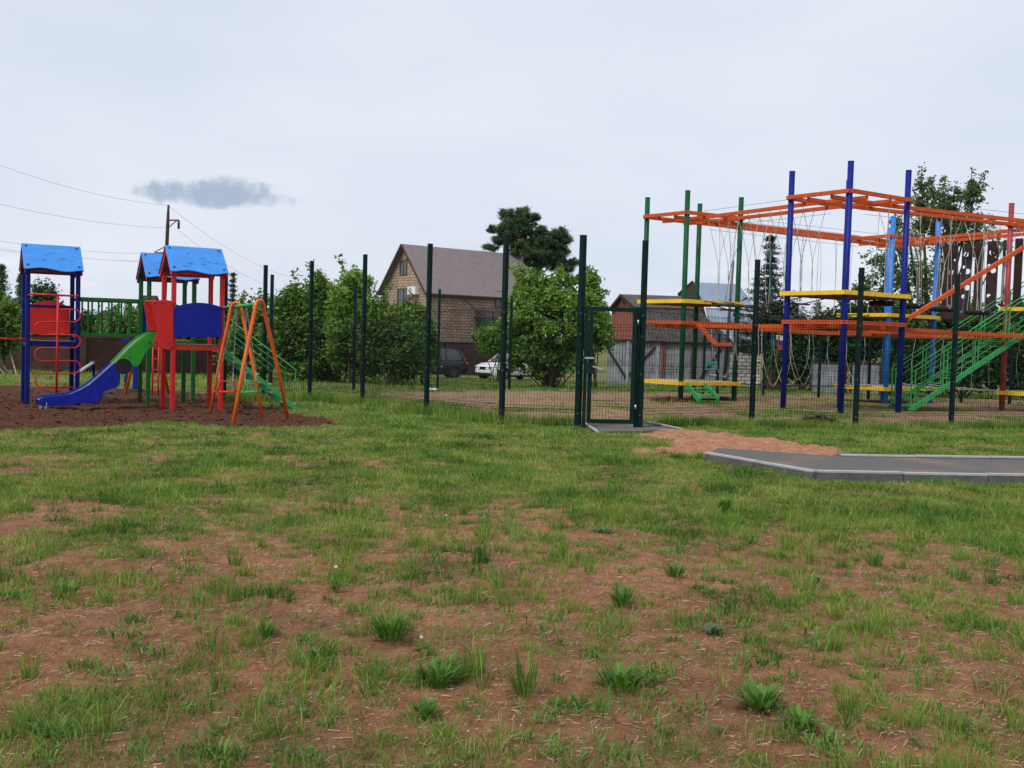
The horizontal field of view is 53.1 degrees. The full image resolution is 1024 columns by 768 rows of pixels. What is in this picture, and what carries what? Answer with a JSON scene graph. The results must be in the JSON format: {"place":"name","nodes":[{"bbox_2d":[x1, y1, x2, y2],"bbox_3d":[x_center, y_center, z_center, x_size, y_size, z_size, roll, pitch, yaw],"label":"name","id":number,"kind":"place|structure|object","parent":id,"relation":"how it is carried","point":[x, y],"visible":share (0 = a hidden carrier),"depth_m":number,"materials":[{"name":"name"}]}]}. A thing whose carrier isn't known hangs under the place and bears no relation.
{"place":"outdoors","nodes":[
{"label":"outdoors","id":0,"kind":"place"},
{"bbox_2d":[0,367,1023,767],"bbox_3d":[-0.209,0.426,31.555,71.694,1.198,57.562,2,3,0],"label":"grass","id":1,"kind":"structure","parent":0,"point":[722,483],"depth_m":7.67,"materials":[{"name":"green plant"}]},
{"bbox_2d":[0,335,1023,767],"bbox_3d":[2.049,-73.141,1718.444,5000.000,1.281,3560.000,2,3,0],"label":"ground","id":2,"kind":"structure","parent":0,"point":[686,439],"depth_m":5.22,"materials":[{"name":"soil"}]},
{"bbox_2d":[0,263,21,306],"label":"spruce tree","id":3,"kind":"object","parent":2,"relation":"on","point":[3,275],"visible":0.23,"depth_m":59.78,"materials":[{"name":"green plant"}]},
{"bbox_2d":[0,287,32,373],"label":"bush","id":4,"kind":"object","parent":2,"relation":"on","point":[10,319],"visible":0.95,"depth_m":37.79,"materials":[{"name":"green plant"}]},
{"bbox_2d":[14,273,21,306],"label":"spruce tree","id":5,"kind":"object","parent":2,"relation":"on","point":[19,286],"visible":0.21,"depth_m":61.69,"materials":[{"name":"green plant"}]},
{"bbox_2d":[30,277,66,305],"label":"round tree","id":6,"kind":"object","parent":2,"relation":"on","point":[46,288],"visible":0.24,"depth_m":74.53,"materials":[{"name":"green plant"}]},
{"bbox_2d":[34,576,87,595],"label":"leafy weed","id":7,"kind":"object","parent":2,"relation":"on","point":[63,585],"visible":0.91,"depth_m":5.60,"materials":[{"name":"green plant"}]},
{"bbox_2d":[68,308,100,333],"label":"bush","id":8,"kind":"object","parent":2,"relation":"on","point":[85,321],"visible":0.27,"depth_m":54.71,"materials":[{"name":"green plant"}]},
{"bbox_2d":[74,360,102,376],"bbox_3d":[-10.277,-0.022,24.716,0.757,1.109,0.399,1,3,-22],"label":"inclined bench","id":9,"kind":"object","parent":2,"relation":"on","point":[90,364],"visible":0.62,"depth_m":24.67,"materials":[{"name":"white"}]},
{"bbox_2d":[83,310,104,320],"bbox_3d":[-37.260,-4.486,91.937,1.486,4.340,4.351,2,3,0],"label":"house","id":10,"kind":"structure","parent":2,"relation":"on","point":[96,313],"depth_m":90.75,"materials":[{"name":"grey metal"}]},
{"bbox_2d":[1,334,228,374],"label":"board fence","id":11,"kind":"object","parent":2,"relation":"on","point":[104,351],"visible":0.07,"depth_m":44.26,"materials":[{"name":"brown wood"}]},
{"bbox_2d":[93,303,137,333],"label":"bush","id":12,"kind":"object","parent":2,"relation":"on","point":[124,322],"visible":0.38,"depth_m":49.50,"materials":[{"name":"green plant"}]},
{"bbox_2d":[117,338,143,390],"bbox_3d":[-9.930,-0.504,26.688,0.600,1.573,0.300,2,3,0],"label":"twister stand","id":13,"kind":"object","parent":2,"relation":"on","point":[135,378],"visible":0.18,"depth_m":26.71,"materials":[{"name":"blue metal"}]},
{"bbox_2d":[124,347,169,394],"bbox_3d":[-9.373,-0.887,26.356,1.132,2.397,2.477,1,3,-20],"label":"swing set","id":14,"kind":"object","parent":2,"relation":"on","point":[129,379],"visible":0.1,"depth_m":25.67,"materials":[{"name":"orange metal"}]},
{"bbox_2d":[136,295,158,315],"bbox_3d":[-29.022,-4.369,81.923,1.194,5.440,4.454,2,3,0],"label":"house","id":15,"kind":"structure","parent":2,"relation":"on","point":[152,297],"depth_m":81.54,"materials":[{"name":"brick"}]},
{"bbox_2d":[0,243,298,410],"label":"play tower","id":16,"kind":"structure","parent":2,"relation":"on","point":[163,323],"depth_m":20.41,"materials":[{"name":"multicoloured wood"}]},
{"bbox_2d":[0,389,331,426],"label":"soil clods","id":17,"kind":"object","parent":2,"relation":"on","point":[142,410],"visible":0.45,"depth_m":18.63,"materials":[{"name":"brown soil"}]},
{"bbox_2d":[154,205,179,299],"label":"utility pole","id":18,"kind":"object","parent":2,"relation":"on","point":[168,219],"visible":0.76,"depth_m":59.63,"materials":[{"name":"concrete"}]},
{"bbox_2d":[0,165,159,204],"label":"overhead wire","id":19,"kind":"object","parent":18,"relation":"attached to","point":[77,189],"visible":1,"depth_m":52.46,"materials":[{"name":"black metal"}]},
{"bbox_2d":[1,204,161,227],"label":"overhead wire","id":20,"kind":"object","parent":18,"relation":"attached to","point":[79,219],"visible":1,"depth_m":52.43,"materials":[{"name":"black metal"}]},
{"bbox_2d":[176,312,233,339],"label":"bush","id":21,"kind":"object","parent":2,"relation":"on","point":[203,338],"visible":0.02,"depth_m":51.28,"materials":[{"name":"green plant"}]},
{"bbox_2d":[228,272,238,315],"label":"spruce tree","id":22,"kind":"object","parent":2,"relation":"on","point":[232,290],"visible":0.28,"depth_m":74.72,"materials":[{"name":"green plant"}]},
{"bbox_2d":[212,288,269,378],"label":"bush","id":23,"kind":"object","parent":2,"relation":"on","point":[239,352],"visible":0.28,"depth_m":40.47,"materials":[{"name":"green plant"}]},
{"bbox_2d":[209,298,289,424],"bbox_3d":[-4.705,-0.375,18.274,1.144,2.249,4.260,1,3,-22],"label":"swing set","id":24,"kind":"object","parent":2,"relation":"on","point":[248,334],"visible":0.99,"depth_m":17.87,"materials":[{"name":"orange metal"}]},
{"bbox_2d":[257,617,276,637],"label":"leafy weed","id":25,"kind":"object","parent":2,"relation":"on","point":[265,628],"visible":0.9,"depth_m":4.88,"materials":[{"name":"green plant"}]},
{"bbox_2d":[252,267,331,381],"bbox_3d":[-8.230,-1.962,39.019,3.286,4.931,2.761,2,3,0],"label":"bush","id":26,"kind":"object","parent":2,"relation":"on","point":[292,299],"visible":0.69,"depth_m":38.42,"materials":[{"name":"green plant"}]},
{"bbox_2d":[300,259,343,381],"bbox_3d":[-7.182,-2.286,39.962,3.030,5.064,2.839,2,3,0],"label":"bush","id":27,"kind":"object","parent":2,"relation":"on","point":[321,283],"visible":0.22,"depth_m":39.52,"materials":[{"name":"green plant"}]},
{"bbox_2d":[326,565,349,590],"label":"dandelion","id":28,"kind":"object","parent":2,"relation":"on","point":[333,583],"visible":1,"depth_m":5.74,"materials":[{"name":"green plant"}]},
{"bbox_2d":[317,254,384,383],"bbox_3d":[-5.761,-2.269,38.026,2.969,5.137,2.818,2,3,0],"label":"bush","id":29,"kind":"object","parent":2,"relation":"on","point":[341,303],"visible":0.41,"depth_m":37.51,"materials":[{"name":"green plant"}]},
{"bbox_2d":[362,606,417,641],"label":"leafy weed","id":30,"kind":"object","parent":2,"relation":"on","point":[386,631],"visible":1,"depth_m":4.82,"materials":[{"name":"green plant"}]},
{"bbox_2d":[339,282,441,384],"bbox_3d":[-4.393,-1.730,37.024,3.848,3.889,2.556,2,3,0],"label":"bush","id":31,"kind":"object","parent":2,"relation":"on","point":[381,306],"visible":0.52,"depth_m":36.55,"materials":[{"name":"green plant"}]},
{"bbox_2d":[223,234,577,425],"bbox_3d":[-2.397,-0.966,21.201,10.474,3.751,2.026,4,4,44],"label":"fence","id":32,"kind":"object","parent":2,"relation":"on","point":[503,343],"visible":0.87,"depth_m":20.37,"materials":[{"name":"metal"}]},
{"bbox_2d":[396,292,442,384],"bbox_3d":[-3.533,-1.622,38.028,2.056,3.554,2.034,2,3,0],"label":"bush","id":33,"kind":"object","parent":2,"relation":"on","point":[419,314],"visible":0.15,"depth_m":37.75,"materials":[{"name":"green plant"}]},
{"bbox_2d":[413,636,428,647],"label":"dandelion","id":34,"kind":"object","parent":2,"relation":"on","point":[416,641],"visible":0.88,"depth_m":4.81,"materials":[{"name":"green plant"}]},
{"bbox_2d":[410,696,440,718],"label":"leafy weed","id":35,"kind":"object","parent":2,"relation":"on","point":[428,707],"visible":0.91,"depth_m":3.94,"materials":[{"name":"green plant"}]},
{"bbox_2d":[407,653,466,687],"bbox_3d":[-0.316,1.201,4.302,0.276,0.106,0.260,2,3,0],"label":"leafy weed","id":36,"kind":"object","parent":2,"relation":"on","point":[440,676],"visible":0.98,"depth_m":4.31,"materials":[{"name":"green plant"}]},
{"bbox_2d":[430,348,467,377],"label":"parked car","id":37,"kind":"object","parent":2,"relation":"on","point":[460,354],"visible":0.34,"depth_m":60.93,"materials":[{"name":"black metal"}]},
{"bbox_2d":[376,244,532,342],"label":"brick house","id":38,"kind":"structure","parent":2,"relation":"on","point":[462,279],"depth_m":77.48,"materials":[{"name":"brown brick"}]},
{"bbox_2d":[399,259,407,274],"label":"window","id":39,"kind":"structure","parent":38,"relation":"in","point":[403,263],"depth_m":77.37,"materials":[{"name":"clear glass"}]},
{"bbox_2d":[397,288,409,307],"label":"window","id":40,"kind":"structure","parent":38,"relation":"in","point":[401,292],"depth_m":77.63,"materials":[{"name":"clear glass"}]},
{"bbox_2d":[475,310,500,329],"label":"window","id":41,"kind":"structure","parent":38,"relation":"in","point":[485,313],"depth_m":77.92,"materials":[{"name":"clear glass"}]},
{"bbox_2d":[495,291,501,306],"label":"window","id":42,"kind":"structure","parent":38,"relation":"in","point":[498,302],"depth_m":78.66,"materials":[{"name":"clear glass"}]},
{"bbox_2d":[466,318,513,380],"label":"bush","id":43,"kind":"object","parent":2,"relation":"on","point":[485,328],"visible":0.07,"depth_m":49.87,"materials":[{"name":"green plant"}]},
{"bbox_2d":[440,341,565,376],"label":"board fence","id":44,"kind":"object","parent":2,"relation":"on","point":[466,352],"visible":0.02,"depth_m":68.38,"materials":[{"name":"brown wood"}]},
{"bbox_2d":[474,351,547,379],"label":"parked car","id":45,"kind":"object","parent":2,"relation":"on","point":[514,374],"visible":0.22,"depth_m":60.27,"materials":[{"name":"white metal"}]},
{"bbox_2d":[0,495,1023,767],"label":"weeds","id":46,"kind":"object","parent":2,"relation":"on","point":[826,735],"visible":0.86,"depth_m":4.27,"materials":[{"name":"green plant"}]},
{"bbox_2d":[0,445,1023,767],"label":"straw litter","id":47,"kind":"object","parent":2,"relation":"on","point":[512,639],"visible":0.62,"depth_m":4.95,"materials":[{"name":"beige plant"}]},
{"bbox_2d":[26,500,999,767],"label":"pebbles","id":48,"kind":"object","parent":2,"relation":"on","point":[468,730],"visible":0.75,"depth_m":4.23,"materials":[{"name":"stone"}]},
{"bbox_2d":[500,639,555,698],"bbox_3d":[0.047,1.167,4.194,0.224,0.232,0.219,4,3,40],"label":"grass clump","id":49,"kind":"object","parent":2,"relation":"on","point":[523,683],"visible":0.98,"depth_m":4.21,"materials":[{"name":"green plant"}]},
{"bbox_2d":[481,204,578,278],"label":"pine tree","id":50,"kind":"object","parent":2,"relation":"on","point":[542,251],"visible":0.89,"depth_m":83.08,"materials":[{"name":"green plant"}]},
{"bbox_2d":[475,262,622,387],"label":"bush","id":51,"kind":"object","parent":2,"relation":"on","point":[528,296],"visible":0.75,"depth_m":40.49,"materials":[{"name":"green plant"}]},
{"bbox_2d":[585,264,610,386],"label":"bush","id":52,"kind":"object","parent":2,"relation":"on","point":[593,287],"visible":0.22,"depth_m":42.72,"materials":[{"name":"green plant"}]},
{"bbox_2d":[589,526,612,531],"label":"rosette weed","id":53,"kind":"object","parent":2,"relation":"on","point":[601,530],"visible":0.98,"depth_m":7.75,"materials":[{"name":"green plant"}]},
{"bbox_2d":[574,235,648,427],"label":"gate","id":54,"kind":"structure","parent":2,"relation":"on","point":[589,367],"depth_m":17.42,"materials":[{"name":"metal"}]},
{"bbox_2d":[591,660,650,692],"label":"leafy weed","id":55,"kind":"object","parent":2,"relation":"on","point":[619,677],"visible":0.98,"depth_m":4.34,"materials":[{"name":"green plant"}]},
{"bbox_2d":[223,391,1023,431],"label":"tall grass","id":56,"kind":"structure","parent":2,"relation":"on","point":[491,418],"depth_m":19.37,"materials":[{"name":"green plant"}]},
{"bbox_2d":[608,581,638,607],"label":"leafy weed","id":57,"kind":"object","parent":2,"relation":"on","point":[624,594],"visible":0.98,"depth_m":5.63,"materials":[{"name":"green plant"}]},
{"bbox_2d":[585,421,683,432],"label":"gate kerb","id":58,"kind":"structure","parent":2,"relation":"on","point":[590,427],"depth_m":17.67,"materials":[{"name":"grey concrete"}]},
{"bbox_2d":[268,275,1023,403],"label":"fence","id":59,"kind":"object","parent":2,"relation":"on","point":[961,382],"visible":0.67,"depth_m":34.47,"materials":[{"name":"metal"}]},
{"bbox_2d":[651,396,686,401],"bbox_3d":[4.512,0.419,29.489,1.020,0.221,0.836,1,3,-18],"label":"earth heap","id":60,"kind":"object","parent":2,"relation":"on","point":[668,398],"visible":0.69,"depth_m":29.34,"materials":[{"name":"brown soil"}]},
{"bbox_2d":[607,294,731,387],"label":"barn","id":61,"kind":"structure","parent":2,"relation":"on","point":[625,301],"depth_m":52.02,"materials":[{"name":"wood"}]},
{"bbox_2d":[621,299,624,307],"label":"window","id":62,"kind":"structure","parent":61,"relation":"in","point":[622,301],"depth_m":57.13,"materials":[{"name":"clear glass"}]},
{"bbox_2d":[665,352,689,385],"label":"door","id":63,"kind":"structure","parent":61,"relation":"in","point":[672,359],"depth_m":51.87,"materials":[{"name":"grey wood"}]},
{"bbox_2d":[662,560,685,577],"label":"leafy weed","id":64,"kind":"object","parent":2,"relation":"on","point":[675,570],"visible":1,"depth_m":6.31,"materials":[{"name":"green plant"}]},
{"bbox_2d":[705,361,716,379],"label":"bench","id":65,"kind":"object","parent":2,"relation":"on","point":[710,362],"visible":0.39,"depth_m":44.17,"materials":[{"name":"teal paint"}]},
{"bbox_2d":[699,621,725,632],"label":"grey weed","id":66,"kind":"object","parent":2,"relation":"on","point":[708,627],"visible":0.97,"depth_m":5.16,"materials":[{"name":"plant"}]},
{"bbox_2d":[701,395,731,400],"bbox_3d":[6.290,0.433,31.078,1.230,0.193,0.910,2,3,0],"label":"earth heap","id":67,"kind":"object","parent":2,"relation":"on","point":[722,399],"visible":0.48,"depth_m":30.87,"materials":[{"name":"brown soil"}]},
{"bbox_2d":[677,281,759,385],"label":"metal roof house","id":68,"kind":"structure","parent":2,"relation":"on","point":[708,291],"depth_m":62.97,"materials":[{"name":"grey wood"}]},
{"bbox_2d":[714,497,740,513],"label":"leafy weed","id":69,"kind":"object","parent":2,"relation":"on","point":[726,506],"visible":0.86,"depth_m":8.82,"materials":[{"name":"green plant"}]},
{"bbox_2d":[722,261,734,387],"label":"metal pole","id":70,"kind":"object","parent":2,"relation":"on","point":[728,320],"visible":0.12,"depth_m":51.85,"materials":[{"name":"metal"}]},
{"bbox_2d":[716,235,793,389],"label":"spruce tree","id":71,"kind":"object","parent":2,"relation":"on","point":[763,297],"visible":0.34,"depth_m":49.68,"materials":[{"name":"green plant"}]},
{"bbox_2d":[730,674,791,711],"bbox_3d":[0.998,1.240,4.093,0.218,0.112,0.245,4,3,42],"label":"leafy weed","id":72,"kind":"object","parent":2,"relation":"on","point":[760,695],"visible":0.98,"depth_m":4.10,"materials":[{"name":"green plant"}]},
{"bbox_2d":[769,360,780,389],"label":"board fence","id":73,"kind":"object","parent":2,"relation":"on","point":[775,382],"depth_m":50.03,"materials":[{"name":"wood"}]},
{"bbox_2d":[756,296,810,389],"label":"spruce underwood","id":74,"kind":"object","parent":2,"relation":"on","point":[776,312],"visible":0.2,"depth_m":48.68,"materials":[{"name":"green plant"}]},
{"bbox_2d":[773,702,824,731],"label":"leafy weed","id":75,"kind":"object","parent":2,"relation":"on","point":[798,722],"visible":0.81,"depth_m":3.88,"materials":[{"name":"green plant"}]},
{"bbox_2d":[785,412,844,426],"bbox_3d":[6.203,0.709,20.713,1.299,0.323,0.984,2,3,0],"label":"dead grass heap","id":76,"kind":"object","parent":2,"relation":"on","point":[818,417],"visible":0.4,"depth_m":20.60,"materials":[{"name":"plant"}]},
{"bbox_2d":[806,301,824,317],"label":"spruce tree","id":77,"kind":"object","parent":2,"relation":"on","point":[819,307],"visible":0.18,"depth_m":69.75,"materials":[{"name":"green plant"}]},
{"bbox_2d":[757,300,883,391],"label":"hedge","id":78,"kind":"object","parent":2,"relation":"on","point":[834,343],"visible":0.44,"depth_m":46.58,"materials":[{"name":"green plant"}]},
{"bbox_2d":[809,361,846,392],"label":"board fence","id":79,"kind":"object","parent":2,"relation":"on","point":[814,381],"visible":0.32,"depth_m":46.01,"materials":[{"name":"grey wood"}]},
{"bbox_2d":[637,161,1023,413],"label":"rope course","id":80,"kind":"object","parent":2,"relation":"on","point":[845,294],"visible":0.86,"depth_m":29.38,"materials":[{"name":"multicoloured metal"}]},
{"bbox_2d":[772,333,782,382],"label":"flag","id":81,"kind":"object","parent":80,"relation":"hanging from","point":[779,346],"visible":0.57,"depth_m":42.95,"materials":[{"name":"white fabric"}]},
{"bbox_2d":[643,259,1023,427],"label":"fence","id":82,"kind":"object","parent":2,"relation":"on","point":[856,374],"visible":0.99,"depth_m":19.67,"materials":[{"name":"metal"}]},
{"bbox_2d":[704,452,1023,484],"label":"kerb","id":83,"kind":"structure","parent":2,"relation":"on","point":[889,476],"depth_m":11.27,"materials":[{"name":"grey concrete"}]},
{"bbox_2d":[849,362,881,393],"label":"board fence","id":84,"kind":"object","parent":2,"relation":"on","point":[852,366],"visible":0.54,"depth_m":45.25,"materials":[{"name":"grey wood"}]},
{"bbox_2d":[851,162,1013,395],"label":"deciduous tree","id":85,"kind":"object","parent":2,"relation":"on","point":[973,190],"visible":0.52,"depth_m":45.49,"materials":[{"name":"green plant"}]},
{"bbox_2d":[873,295,1023,399],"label":"hedge","id":86,"kind":"object","parent":2,"relation":"on","point":[946,323],"visible":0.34,"depth_m":41.54,"materials":[{"name":"green plant"}]},
{"bbox_2d":[0,0,1023,335],"label":"sky","id":87,"kind":"structure","parent":0,"point":[291,134],"materials":[{"name":"white"}]},
{"bbox_2d":[589,424,672,432],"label":"gate path","id":88,"kind":"structure","parent":0,"point":[609,428],"depth_m":17.29,"materials":[{"name":"concrete"}]},
{"bbox_2d":[712,448,1023,478],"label":"path","id":89,"kind":"structure","parent":0,"point":[828,462],"depth_m":12.33,"materials":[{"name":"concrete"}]}
]}

